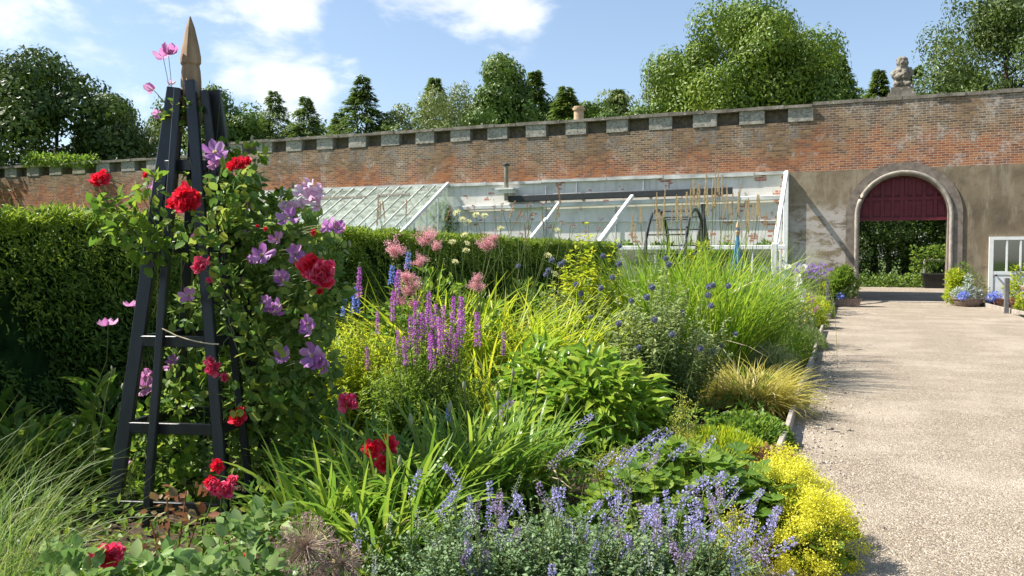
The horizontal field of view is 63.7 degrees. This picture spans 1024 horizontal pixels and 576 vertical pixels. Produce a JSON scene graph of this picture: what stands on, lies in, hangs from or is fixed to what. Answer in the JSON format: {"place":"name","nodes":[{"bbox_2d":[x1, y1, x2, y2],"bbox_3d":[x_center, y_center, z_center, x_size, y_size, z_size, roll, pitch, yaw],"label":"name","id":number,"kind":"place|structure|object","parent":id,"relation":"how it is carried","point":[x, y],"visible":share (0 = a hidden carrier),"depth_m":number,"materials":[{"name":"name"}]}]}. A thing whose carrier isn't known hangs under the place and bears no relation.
{"place":"outdoors","nodes":[
{"label":"outdoors","id":0,"kind":"place"},
{"bbox_2d":[0,322,819,575],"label":"bed soil","id":1,"kind":"structure","parent":0,"point":[115,527],"depth_m":4.62,"materials":[{"name":"soil"}]},
{"bbox_2d":[0,386,74,505],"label":"leafy weed","id":2,"kind":"object","parent":1,"relation":"on","point":[21,407],"visible":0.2,"depth_m":5.30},
{"bbox_2d":[0,408,135,521],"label":"ornamental grass","id":3,"kind":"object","parent":1,"relation":"on","point":[78,432],"depth_m":4.94,"materials":[{"name":"plant"}]},
{"bbox_2d":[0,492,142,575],"bbox_3d":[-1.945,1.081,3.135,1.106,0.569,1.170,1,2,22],"label":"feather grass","id":4,"kind":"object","parent":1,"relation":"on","point":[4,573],"depth_m":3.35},
{"bbox_2d":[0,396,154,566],"bbox_3d":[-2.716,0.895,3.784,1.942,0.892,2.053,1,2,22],"label":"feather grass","id":5,"kind":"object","parent":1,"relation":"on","point":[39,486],"depth_m":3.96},
{"bbox_2d":[0,425,182,575],"bbox_3d":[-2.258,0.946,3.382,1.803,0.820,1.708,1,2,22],"label":"feather grass","id":6,"kind":"object","parent":1,"relation":"on","point":[9,538],"depth_m":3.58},
{"bbox_2d":[40,367,158,494],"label":"leafy weed","id":7,"kind":"object","parent":1,"relation":"on","point":[108,425],"visible":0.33,"depth_m":5.29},
{"bbox_2d":[77,542,152,575],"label":"rose bush","id":8,"kind":"object","parent":1,"relation":"on","point":[114,551],"visible":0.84,"depth_m":3.03,"materials":[{"name":"red plant"}]},
{"bbox_2d":[80,300,165,517],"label":"pink daisy","id":9,"kind":"object","parent":1,"relation":"on","point":[105,321],"visible":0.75,"depth_m":4.73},
{"bbox_2d":[32,494,314,575],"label":"rose bush","id":10,"kind":"object","parent":1,"relation":"on","point":[216,560],"visible":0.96,"depth_m":3.23,"materials":[{"name":"plant"}]},
{"bbox_2d":[132,481,220,563],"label":"rose shoot","id":11,"kind":"object","parent":1,"relation":"on","point":[172,492],"visible":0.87,"depth_m":3.71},
{"bbox_2d":[104,16,276,528],"bbox_3d":[-1.853,-0.090,4.776,0.752,2.938,0.763,0,2,10],"label":"timber obelisk","id":12,"kind":"object","parent":1,"relation":"on","point":[173,164],"visible":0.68,"depth_m":4.63,"materials":[{"name":"black paint"}]},
{"bbox_2d":[83,155,335,425],"bbox_3d":[-1.642,0.017,4.467,1.372,1.474,0.376,0,2,0],"label":"climbing rose","id":13,"kind":"object","parent":12,"relation":"attached to","point":[310,267],"visible":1,"depth_m":4.46,"materials":[{"name":"green plant"}]},
{"bbox_2d":[105,42,356,523],"bbox_3d":[-1.652,0.025,4.933,1.460,2.871,1.038,0,2,-6],"label":"climbing clematis","id":14,"kind":"object","parent":12,"relation":"attached to","point":[298,331],"visible":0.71,"depth_m":4.80,"materials":[{"name":"green plant"}]},
{"bbox_2d":[192,458,282,554],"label":"rose bush","id":15,"kind":"object","parent":1,"relation":"on","point":[210,483],"visible":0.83,"depth_m":3.85,"materials":[{"name":"red plant"}]},
{"bbox_2d":[158,348,322,452],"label":"leafy border plant","id":16,"kind":"object","parent":1,"relation":"on","point":[196,387],"visible":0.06,"depth_m":6.42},
{"bbox_2d":[271,510,340,575],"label":"allium seed head","id":17,"kind":"object","parent":1,"relation":"on","point":[307,549],"visible":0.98,"depth_m":3.12},
{"bbox_2d":[176,428,454,564],"bbox_3d":[-0.912,1.009,4.106,1.331,0.649,1.099,1,2,22],"label":"strap leaved clump","id":18,"kind":"object","parent":1,"relation":"on","point":[333,482],"visible":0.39,"depth_m":4.02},
{"bbox_2d":[320,541,365,575],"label":"allium seed head","id":19,"kind":"object","parent":1,"relation":"on","point":[341,564],"visible":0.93,"depth_m":3.18},
{"bbox_2d":[318,392,370,469],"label":"rose bush","id":20,"kind":"object","parent":1,"relation":"on","point":[347,398],"visible":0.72,"depth_m":4.64,"materials":[{"name":"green plant"}]},
{"bbox_2d":[302,292,398,448],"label":"willowy plant","id":21,"kind":"object","parent":1,"relation":"on","point":[352,378],"visible":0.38,"depth_m":6.37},
{"bbox_2d":[236,395,467,521],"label":"strap leaved clump","id":22,"kind":"object","parent":1,"relation":"on","point":[325,473],"visible":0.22,"depth_m":4.70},
{"bbox_2d":[251,421,513,575],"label":"strap leaved clump","id":23,"kind":"object","parent":1,"relation":"on","point":[361,509],"visible":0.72,"depth_m":3.81,"materials":[{"name":"plant"}]},
{"bbox_2d":[355,433,409,521],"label":"rose bush","id":24,"kind":"object","parent":1,"relation":"on","point":[377,448],"visible":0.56,"depth_m":4.23,"materials":[{"name":"red plant"}]},
{"bbox_2d":[0,314,816,575],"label":"ground cover","id":25,"kind":"object","parent":1,"relation":"on","point":[582,470],"visible":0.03,"depth_m":4.57,"materials":[{"name":"plant"}]},
{"bbox_2d":[664,390,701,472],"bbox_3d":[1.156,0.986,5.542,0.292,0.620,0.294,1,2,22],"label":"ladys mantle","id":26,"kind":"object","parent":25,"relation":"on","point":[685,434],"visible":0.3,"depth_m":5.53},
{"bbox_2d":[328,270,492,405],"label":"lime leaf clump","id":27,"kind":"object","parent":1,"relation":"on","point":[359,337],"visible":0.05,"depth_m":7.93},
{"bbox_2d":[300,388,545,545],"bbox_3d":[-0.573,0.952,4.407,1.341,0.792,1.538,1,2,22],"label":"strap leaved clump","id":28,"kind":"object","parent":1,"relation":"on","point":[426,462],"visible":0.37,"depth_m":4.26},
{"bbox_2d":[355,264,505,459],"bbox_3d":[-0.608,0.555,5.882,1.009,1.457,0.894,2,3,42],"label":"purple loosestrife","id":29,"kind":"object","parent":1,"relation":"on","point":[410,384],"visible":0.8,"depth_m":5.80,"materials":[{"name":"plant"}]},
{"bbox_2d":[357,225,515,391],"bbox_3d":[-0.691,0.317,7.645,1.498,1.802,1.067,0,2,-2],"label":"meadowsweet","id":30,"kind":"object","parent":1,"relation":"on","point":[478,286],"visible":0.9,"depth_m":7.51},
{"bbox_2d":[300,260,591,409],"bbox_3d":[-0.773,0.462,7.931,2.653,1.544,2.755,-1,2,-30],"label":"lime leaf clump","id":31,"kind":"object","parent":1,"relation":"on","point":[390,324],"visible":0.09,"depth_m":7.54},
{"bbox_2d":[351,461,576,575],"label":"catmint","id":32,"kind":"object","parent":1,"relation":"on","point":[446,565],"visible":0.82,"depth_m":3.37,"materials":[{"name":"plant"}]},
{"bbox_2d":[376,186,560,329],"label":"tan flower spikes","id":33,"kind":"object","parent":1,"relation":"on","point":[379,211],"visible":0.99,"depth_m":9.76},
{"bbox_2d":[353,379,589,522],"bbox_3d":[-0.221,0.912,4.770,1.402,0.795,1.425,1,2,22],"label":"strap leaved clump","id":34,"kind":"object","parent":1,"relation":"on","point":[501,467],"visible":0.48,"depth_m":4.61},
{"bbox_2d":[397,368,567,497],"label":"budded stalks","id":35,"kind":"object","parent":1,"relation":"on","point":[449,408],"visible":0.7,"depth_m":4.83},
{"bbox_2d":[369,271,602,409],"bbox_3d":[-0.267,0.518,8.042,2.466,1.338,2.510,-1,2,-20],"label":"lime leaf clump","id":36,"kind":"object","parent":1,"relation":"on","point":[482,339],"visible":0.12,"depth_m":7.58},
{"bbox_2d":[399,314,594,430],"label":"lime leaf clump","id":37,"kind":"object","parent":1,"relation":"on","point":[488,407],"visible":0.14,"depth_m":6.85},
{"bbox_2d":[411,369,617,508],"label":"strap leaved clump","id":38,"kind":"object","parent":1,"relation":"on","point":[529,426],"visible":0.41,"depth_m":4.94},
{"bbox_2d":[448,202,600,338],"bbox_3d":[0.130,0.053,9.863,1.685,2.167,1.238,-1,2,-23],"label":"giant scabious","id":39,"kind":"object","parent":1,"relation":"on","point":[500,227],"visible":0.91,"depth_m":9.75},
{"bbox_2d":[493,276,561,336],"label":"leafy border plant","id":40,"kind":"object","parent":1,"relation":"on","point":[508,291],"visible":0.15,"depth_m":12.43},
{"bbox_2d":[439,282,631,396],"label":"lime leaf clump","id":41,"kind":"object","parent":1,"relation":"on","point":[590,338],"visible":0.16,"depth_m":7.74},
{"bbox_2d":[486,330,591,442],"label":"glossy shrub","id":42,"kind":"object","parent":1,"relation":"on","point":[536,352],"visible":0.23,"depth_m":6.52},
{"bbox_2d":[517,438,579,508],"bbox_3d":[0.197,1.109,4.956,0.429,0.418,0.383,-1,2,-20],"label":"ladys mantle","id":43,"kind":"object","parent":1,"relation":"on","point":[550,482],"visible":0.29,"depth_m":4.91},
{"bbox_2d":[516,243,626,356],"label":"globe thistle","id":44,"kind":"object","parent":1,"relation":"on","point":[580,293],"visible":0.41,"depth_m":8.90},
{"bbox_2d":[449,472,703,575],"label":"catmint","id":45,"kind":"object","parent":1,"relation":"on","point":[579,562],"visible":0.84,"depth_m":3.33,"materials":[{"name":"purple plant"}]},
{"bbox_2d":[483,286,680,397],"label":"lime leaf clump","id":46,"kind":"object","parent":1,"relation":"on","point":[605,343],"visible":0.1,"depth_m":8.28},
{"bbox_2d":[538,222,636,342],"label":"tall leafy plant","id":47,"kind":"object","parent":1,"relation":"on","point":[590,272],"visible":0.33,"depth_m":9.52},
{"bbox_2d":[503,336,689,469],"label":"glossy shrub","id":48,"kind":"object","parent":1,"relation":"on","point":[600,366],"visible":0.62,"depth_m":6.02,"materials":[{"name":"plant"}]},
{"bbox_2d":[585,441,640,496],"bbox_3d":[0.625,1.126,4.946,0.420,0.386,0.436,1,2,22],"label":"ladys mantle","id":49,"kind":"object","parent":1,"relation":"on","point":[601,476],"visible":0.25,"depth_m":4.93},
{"bbox_2d":[564,461,719,550],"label":"round leaved plant","id":50,"kind":"object","parent":1,"relation":"on","point":[641,486],"visible":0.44,"depth_m":4.19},
{"bbox_2d":[498,395,799,573],"bbox_3d":[0.546,1.002,4.256,0.760,0.688,1.886,-2,3,-36],"label":"catmint","id":51,"kind":"object","parent":1,"relation":"on","point":[708,445],"visible":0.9,"depth_m":3.94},
{"bbox_2d":[519,223,782,370],"bbox_3d":[1.849,0.107,10.308,3.100,1.990,3.256,1,2,22],"label":"green grass clump","id":52,"kind":"object","parent":1,"relation":"on","point":[643,283],"visible":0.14,"depth_m":9.79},
{"bbox_2d":[557,232,749,357],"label":"green grass clump","id":53,"kind":"object","parent":1,"relation":"on","point":[621,275],"visible":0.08,"depth_m":10.95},
{"bbox_2d":[588,255,737,419],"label":"globe thistle","id":54,"kind":"object","parent":1,"relation":"on","point":[661,357],"visible":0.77,"depth_m":7.48,"materials":[{"name":"plant"}]},
{"bbox_2d":[644,208,705,289],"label":"garden arch","id":55,"kind":"structure","parent":1,"relation":"on","point":[650,219],"depth_m":13.15,"materials":[{"name":"metal"}]},
{"bbox_2d":[561,481,797,575],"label":"catmint","id":56,"kind":"object","parent":1,"relation":"on","point":[705,553],"visible":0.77,"depth_m":3.50,"materials":[{"name":"plant"}]},
{"bbox_2d":[604,434,793,531],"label":"round leaved plant","id":57,"kind":"object","parent":1,"relation":"on","point":[680,465],"visible":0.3,"depth_m":4.50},
{"bbox_2d":[562,168,836,363],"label":"feather reed grass","id":58,"kind":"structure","parent":1,"relation":"on","point":[748,219],"depth_m":11.97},
{"bbox_2d":[667,423,769,467],"bbox_3d":[1.474,1.121,5.945,0.858,0.279,0.957,1,2,22],"label":"ground mat","id":59,"kind":"object","parent":1,"relation":"on","point":[727,432],"visible":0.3,"depth_m":5.86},
{"bbox_2d":[595,234,842,381],"bbox_3d":[2.316,0.205,10.068,3.115,1.897,2.966,0,2,2],"label":"green grass clump","id":60,"kind":"object","parent":1,"relation":"on","point":[739,325],"visible":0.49,"depth_m":9.55,"materials":[{"name":"plant"}]},
{"bbox_2d":[644,251,841,369],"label":"green grass clump","id":61,"kind":"object","parent":1,"relation":"on","point":[774,338],"visible":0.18,"depth_m":10.49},
{"bbox_2d":[713,501,777,575],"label":"ladys mantle","id":62,"kind":"object","parent":1,"relation":"on","point":[734,528],"visible":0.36,"depth_m":3.83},
{"bbox_2d":[700,409,795,452],"bbox_3d":[1.887,1.112,6.652,0.783,0.265,1.068,1,2,22],"label":"ground mat","id":63,"kind":"object","parent":1,"relation":"on","point":[763,420],"visible":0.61,"depth_m":6.49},
{"bbox_2d":[685,455,811,545],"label":"round leaved plant","id":64,"kind":"object","parent":1,"relation":"on","point":[754,483],"visible":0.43,"depth_m":4.20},
{"bbox_2d":[678,348,839,422],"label":"golden sedge","id":65,"kind":"object","parent":1,"relation":"on","point":[784,398],"visible":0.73,"depth_m":7.71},
{"bbox_2d":[735,338,805,384],"bbox_3d":[3.047,0.850,9.834,0.876,0.534,0.872,1,2,22],"label":"edging mound","id":66,"kind":"object","parent":1,"relation":"on","point":[781,355],"visible":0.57,"depth_m":9.72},
{"bbox_2d":[755,263,819,345],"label":"white daisies","id":67,"kind":"object","parent":1,"relation":"on","point":[803,293],"visible":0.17,"depth_m":13.77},
{"bbox_2d":[770,323,819,364],"bbox_3d":[3.844,0.731,11.732,1.058,0.630,1.092,1,2,22],"label":"edging mound","id":68,"kind":"object","parent":1,"relation":"on","point":[796,336],"visible":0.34,"depth_m":11.52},
{"bbox_2d":[775,262,836,313],"bbox_3d":[7.551,0.043,21.302,1.602,1.451,3.623,1,2,22],"label":"purple verbena","id":69,"kind":"object","parent":1,"relation":"on","point":[814,269],"visible":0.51,"depth_m":21.78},
{"bbox_2d":[788,285,830,328],"bbox_3d":[6.155,0.374,17.414,1.220,0.948,1.476,0,2,0],"label":"edging mound","id":70,"kind":"object","parent":1,"relation":"on","point":[822,317],"visible":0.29,"depth_m":17.25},
{"bbox_2d":[0,0,1023,256],"label":"sky","id":71,"kind":"structure","parent":0,"point":[315,49],"materials":[{"name":"blue"}]},
{"bbox_2d":[729,259,1023,568],"bbox_3d":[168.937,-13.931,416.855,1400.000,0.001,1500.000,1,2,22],"label":"ground","id":72,"kind":"structure","parent":0,"point":[884,267],"depth_m":83.22,"materials":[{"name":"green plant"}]},
{"bbox_2d":[0,44,157,205],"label":"broadleaf tree","id":73,"kind":"object","parent":72,"relation":"on","point":[35,106],"visible":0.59,"depth_m":46.68,"materials":[{"name":"green plant"}]},
{"bbox_2d":[51,92,157,160],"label":"broadleaf tree","id":74,"kind":"object","parent":72,"relation":"on","point":[72,148],"visible":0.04,"depth_m":50.44,"materials":[{"name":"green plant"}]},
{"bbox_2d":[116,115,185,157],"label":"weeping tree","id":75,"kind":"object","parent":72,"relation":"on","point":[148,129],"visible":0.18,"depth_m":49.23,"materials":[{"name":"green plant"}]},
{"bbox_2d":[181,81,267,154],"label":"broadleaf tree","id":76,"kind":"object","parent":72,"relation":"on","point":[245,126],"visible":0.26,"depth_m":52.62,"materials":[{"name":"green plant"}]},
{"bbox_2d":[254,90,297,138],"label":"conifer tree","id":77,"kind":"object","parent":72,"relation":"on","point":[271,116],"visible":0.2,"depth_m":55.31,"materials":[{"name":"green plant"}]},
{"bbox_2d":[281,96,327,138],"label":"conifer tree","id":78,"kind":"object","parent":72,"relation":"on","point":[307,104],"visible":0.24,"depth_m":54.36,"materials":[{"name":"green plant"}]},
{"bbox_2d":[0,199,620,454],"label":"yew hedge","id":79,"kind":"object","parent":72,"relation":"on","point":[65,287],"visible":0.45,"depth_m":6.38,"materials":[{"name":"plant"}]},
{"bbox_2d":[327,74,392,134],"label":"spruce tree","id":80,"kind":"object","parent":72,"relation":"on","point":[357,99],"visible":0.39,"depth_m":51.21,"materials":[{"name":"green plant"}]},
{"bbox_2d":[377,103,419,130],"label":"broadleaf tree","id":81,"kind":"object","parent":72,"relation":"on","point":[400,118],"visible":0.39,"depth_m":51.19,"materials":[{"name":"green plant"}]},
{"bbox_2d":[411,77,457,128],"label":"pine tree","id":82,"kind":"object","parent":72,"relation":"on","point":[431,80],"visible":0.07,"depth_m":57.26,"materials":[{"name":"green plant"}]},
{"bbox_2d":[412,80,499,129],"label":"birch tree","id":83,"kind":"object","parent":72,"relation":"on","point":[442,109],"visible":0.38,"depth_m":50.62,"materials":[{"name":"green plant"}]},
{"bbox_2d":[444,105,497,127],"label":"broadleaf tree","id":84,"kind":"object","parent":72,"relation":"on","point":[473,119],"visible":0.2,"depth_m":45.24,"materials":[{"name":"green plant"}]},
{"bbox_2d":[456,51,543,124],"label":"broadleaf tree","id":85,"kind":"object","parent":72,"relation":"on","point":[505,92],"visible":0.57,"depth_m":52.19,"materials":[{"name":"green plant"}]},
{"bbox_2d":[0,88,1023,303],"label":"garden wall","id":86,"kind":"structure","parent":72,"relation":"on","point":[829,156],"depth_m":30.26,"materials":[{"name":"brick"}]},
{"bbox_2d":[20,151,99,170],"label":"rambling plant","id":87,"kind":"object","parent":86,"relation":"on","point":[47,157],"visible":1,"depth_m":40.70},
{"bbox_2d":[888,56,915,96],"bbox_3d":[13.035,-7.027,27.569,0.840,1.402,0.560,1,2,22],"label":"statue","id":88,"kind":"object","parent":86,"relation":"on","point":[902,74],"visible":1,"depth_m":27.40,"materials":[{"name":"stone"}]},
{"bbox_2d":[845,162,962,302],"bbox_3d":[13.104,-1.857,27.695,3.520,4.660,0.730,1,2,22],"label":"stone archway","id":89,"kind":"object","parent":86,"relation":"attached to","point":[941,183],"visible":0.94,"depth_m":27.29,"materials":[{"name":"stone"}]},
{"bbox_2d":[860,176,946,220],"bbox_3d":[13.125,-3.010,27.703,2.640,1.484,0.140,1,2,22],"label":"door panel","id":90,"kind":"structure","parent":89,"relation":"attached to","point":[903,198],"depth_m":27.67,"materials":[{"name":"red paint"}]},
{"bbox_2d":[988,236,1023,300],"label":"half glazed door","id":91,"kind":"structure","parent":86,"relation":"attached to","point":[1005,253],"depth_m":26.33,"materials":[{"name":"white paint"}]},
{"bbox_2d":[251,170,788,295],"bbox_3d":[-2.503,-1.938,31.051,24.652,4.573,4.974,1,2,22],"label":"lean to greenhouse","id":92,"kind":"object","parent":72,"relation":"on","point":[783,198],"visible":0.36,"depth_m":30.50,"materials":[{"name":"white glass"}]},
{"bbox_2d":[521,70,551,120],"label":"pine tree","id":93,"kind":"object","parent":72,"relation":"on","point":[539,91],"visible":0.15,"depth_m":59.12,"materials":[{"name":"green plant"}]},
{"bbox_2d":[546,86,580,120],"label":"pine tree","id":94,"kind":"object","parent":72,"relation":"on","point":[566,97],"visible":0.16,"depth_m":55.26,"materials":[{"name":"green plant"}]},
{"bbox_2d":[579,98,621,117],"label":"broadleaf tree","id":95,"kind":"object","parent":72,"relation":"on","point":[593,109],"visible":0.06,"depth_m":56.90,"materials":[{"name":"green plant"}]},
{"bbox_2d":[595,88,639,116],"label":"broadleaf tree","id":96,"kind":"object","parent":72,"relation":"on","point":[619,101],"visible":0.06,"depth_m":60.75,"materials":[{"name":"green plant"}]},
{"bbox_2d":[624,0,860,115],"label":"lime tree","id":97,"kind":"object","parent":72,"relation":"on","point":[768,57],"visible":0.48,"depth_m":47.67,"materials":[{"name":"green plant"}]},
{"bbox_2d":[859,209,922,273],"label":"woodland tree","id":98,"kind":"object","parent":72,"relation":"on","point":[882,227],"visible":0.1,"depth_m":44.94,"materials":[{"name":"green plant"}]},
{"bbox_2d":[859,69,928,272],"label":"pine tree","id":99,"kind":"object","parent":72,"relation":"on","point":[879,77],"visible":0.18,"depth_m":55.27,"materials":[{"name":"green plant"}]},
{"bbox_2d":[859,220,931,280],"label":"woodland tree","id":100,"kind":"object","parent":72,"relation":"on","point":[874,268],"visible":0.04,"depth_m":49.66,"materials":[{"name":"green plant"}]},
{"bbox_2d":[859,271,939,287],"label":"undergrowth","id":101,"kind":"object","parent":72,"relation":"on","point":[869,280],"visible":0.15,"depth_m":41.96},
{"bbox_2d":[859,220,945,281],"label":"woodland tree","id":102,"kind":"object","parent":72,"relation":"on","point":[905,263],"visible":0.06,"depth_m":47.11,"materials":[{"name":"green plant"}]},
{"bbox_2d":[869,220,945,275],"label":"woodland tree","id":103,"kind":"object","parent":72,"relation":"on","point":[941,266],"visible":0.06,"depth_m":46.24,"materials":[{"name":"green plant"}]},
{"bbox_2d":[910,0,1023,272],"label":"broadleaf tree","id":104,"kind":"object","parent":72,"relation":"on","point":[996,27],"visible":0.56,"depth_m":46.44,"materials":[{"name":"green plant"}]},
{"bbox_2d":[748,302,1023,575],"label":"path","id":105,"kind":"structure","parent":0,"point":[934,437],"depth_m":6.96,"materials":[{"name":"gravel"}]},
{"bbox_2d":[754,436,831,494],"bbox_3d":[1.579,1.085,4.754,0.499,0.483,0.519,1,2,22],"label":"ladys mantle","id":106,"kind":"object","parent":105,"relation":"on","point":[774,459],"visible":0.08,"depth_m":4.73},
{"bbox_2d":[769,325,823,464],"bbox_3d":[3.934,1.031,10.914,0.065,0.130,12.700,1,2,22],"label":"timber edging","id":107,"kind":"object","parent":105,"relation":"on","point":[791,417],"visible":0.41,"depth_m":7.65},
{"bbox_2d":[744,450,863,554],"bbox_3d":[1.497,1.102,4.357,0.636,0.480,0.589,0,2,-8],"label":"ladys mantle","id":108,"kind":"object","parent":105,"relation":"on","point":[788,469],"visible":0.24,"depth_m":4.29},
{"bbox_2d":[747,350,884,575],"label":"loose stones","id":109,"kind":"object","parent":105,"relation":"on","point":[819,440],"visible":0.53,"depth_m":7.43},
{"bbox_2d":[759,484,879,575],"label":"ladys mantle","id":110,"kind":"object","parent":105,"relation":"on","point":[807,559],"visible":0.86,"depth_m":3.93,"materials":[{"name":"plant"}]},
{"bbox_2d":[819,262,861,301],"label":"bushy shrub","id":111,"kind":"object","parent":105,"relation":"on","point":[845,273],"visible":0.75,"depth_m":25.02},
{"bbox_2d":[942,267,975,304],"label":"bushy shrub","id":112,"kind":"object","parent":105,"relation":"on","point":[956,278],"visible":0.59,"depth_m":25.81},
{"bbox_2d":[859,287,943,300],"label":"forecourt","id":113,"kind":"structure","parent":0,"point":[902,293],"depth_m":34.32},
{"bbox_2d":[921,273,944,287],"bbox_3d":[20.875,-0.359,40.480,1.396,0.718,1.396,1,2,22],"label":"black planter box","id":114,"kind":"object","parent":113,"relation":"on","point":[933,280],"visible":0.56,"depth_m":40.00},
{"bbox_2d":[908,244,944,282],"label":"apple tree","id":115,"kind":"object","parent":114,"relation":"in","point":[921,257],"visible":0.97,"depth_m":40.42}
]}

